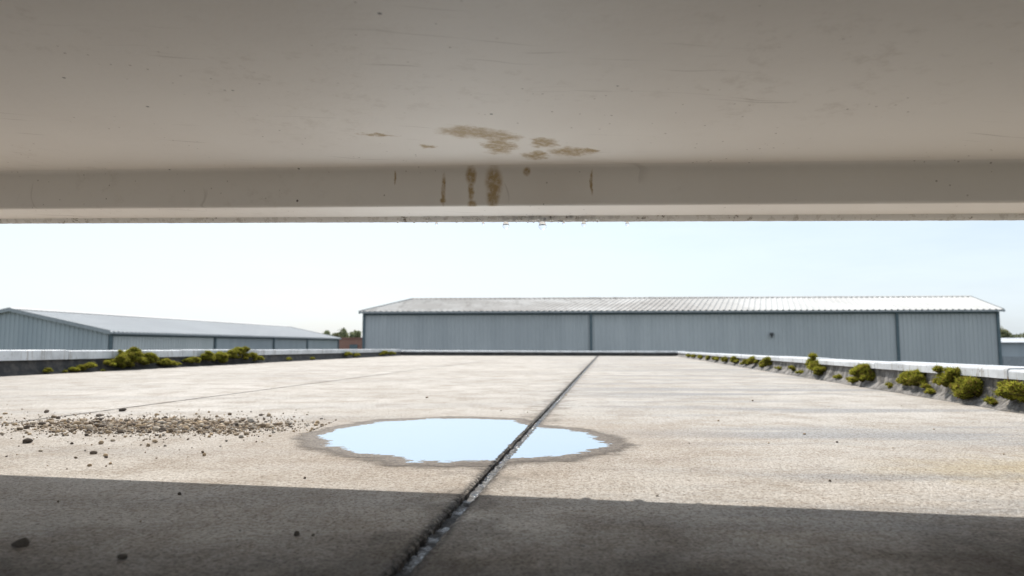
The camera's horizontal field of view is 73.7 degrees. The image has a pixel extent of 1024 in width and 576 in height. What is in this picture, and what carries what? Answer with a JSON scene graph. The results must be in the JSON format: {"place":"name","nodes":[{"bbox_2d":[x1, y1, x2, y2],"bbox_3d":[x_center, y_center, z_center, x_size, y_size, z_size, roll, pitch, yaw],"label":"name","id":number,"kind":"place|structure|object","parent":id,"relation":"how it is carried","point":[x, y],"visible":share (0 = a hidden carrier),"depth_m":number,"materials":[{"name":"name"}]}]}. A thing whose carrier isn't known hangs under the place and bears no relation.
{"place":"outdoors","nodes":[
{"label":"outdoors","id":0,"kind":"place"},
{"bbox_2d":[0,307,341,349],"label":"warehouse","id":1,"kind":"structure","parent":0,"point":[29,329],"depth_m":55.85,"materials":[{"name":"metal"}]},
{"bbox_2d":[339,339,361,348],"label":"walls","id":2,"kind":"structure","parent":0,"point":[345,343],"depth_m":106.15,"materials":[{"name":"red brick"}]},
{"bbox_2d":[340,337,361,338],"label":"roof coping","id":3,"kind":"object","parent":2,"relation":"on","point":[351,337],"visible":0.14,"depth_m":106.06,"materials":[{"name":"metal"}]},
{"bbox_2d":[0,356,1023,575],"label":"flat roof","id":4,"kind":"structure","parent":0,"point":[937,489],"depth_m":2.27,"materials":[{"name":"concrete"}]},
{"bbox_2d":[0,349,402,375],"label":"roof parapet","id":5,"kind":"structure","parent":4,"relation":"on","point":[22,362],"depth_m":12.10,"materials":[{"name":"grey concrete"}]},
{"bbox_2d":[43,346,395,372],"bbox_3d":[-5.959,1.827,18.987,0.423,0.483,17.361,-1,-5,8],"label":"moss","id":6,"kind":"object","parent":5,"relation":"on","point":[131,356],"visible":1,"depth_m":13.08,"materials":[{"name":"green plant"}]},
{"bbox_2d":[3,356,518,423],"bbox_3d":[-1.519,1.593,13.734,0.042,0.001,28.950,-1,-5,8],"label":"expansion joint","id":7,"kind":"object","parent":4,"relation":"on","point":[203,397],"visible":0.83,"depth_m":5.61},
{"bbox_2d":[294,416,633,468],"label":"rain puddle","id":8,"kind":"object","parent":4,"relation":"on","point":[449,441],"visible":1,"depth_m":3.17,"materials":[{"name":"liquid"}]},
{"bbox_2d":[394,356,597,575],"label":"expansion joint","id":9,"kind":"object","parent":4,"relation":"on","point":[422,552],"visible":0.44,"depth_m":1.96,"materials":[{"name":"grey rubber"}]},
{"bbox_2d":[0,393,1003,559],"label":"gravel","id":10,"kind":"structure","parent":4,"relation":"on","point":[170,424],"depth_m":3.71,"materials":[{"name":"grey gravel"}]},
{"bbox_2d":[0,0,1023,223],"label":"roof overhang","id":11,"kind":"object","parent":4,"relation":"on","point":[246,111],"visible":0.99,"depth_m":2.02,"materials":[{"name":"paint"}]},
{"bbox_2d":[396,215,643,229],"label":"water drops","id":12,"kind":"object","parent":11,"relation":"on","point":[542,225],"visible":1,"depth_m":2.79,"materials":[{"name":"white"}]},
{"bbox_2d":[400,350,684,355],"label":"roof parapet","id":13,"kind":"structure","parent":4,"relation":"on","point":[516,353],"depth_m":28.06,"materials":[{"name":"grey concrete"}]},
{"bbox_2d":[677,352,1023,413],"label":"roof parapet","id":14,"kind":"structure","parent":4,"relation":"on","point":[987,375],"depth_m":6.54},
{"bbox_2d":[685,352,1023,404],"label":"moss","id":15,"kind":"object","parent":14,"relation":"on","point":[962,387],"visible":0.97,"depth_m":5.79,"materials":[{"name":"green plant"}]},
{"bbox_2d":[0,220,1023,336],"label":"sky","id":16,"kind":"structure","parent":0,"point":[315,277],"materials":[{"name":"white"}]},
{"bbox_2d":[322,326,1023,337],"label":"distant trees","id":17,"kind":"object","parent":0,"point":[1005,333],"visible":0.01,"depth_m":143.03,"materials":[{"name":"green plant"}]},
{"bbox_2d":[358,295,1004,364],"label":"warehouse","id":18,"kind":"structure","parent":0,"point":[961,329],"depth_m":59.84,"materials":[{"name":"metal"}]},
{"bbox_2d":[1001,338,1023,365],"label":"storage shed","id":19,"kind":"structure","parent":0,"point":[1012,351],"depth_m":79.26,"materials":[{"name":"metal"}]},
{"bbox_2d":[1003,357,1023,365],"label":"roller door","id":20,"kind":"structure","parent":19,"relation":"in","point":[1007,361],"depth_m":79.07,"materials":[{"name":"metal"}]}
]}

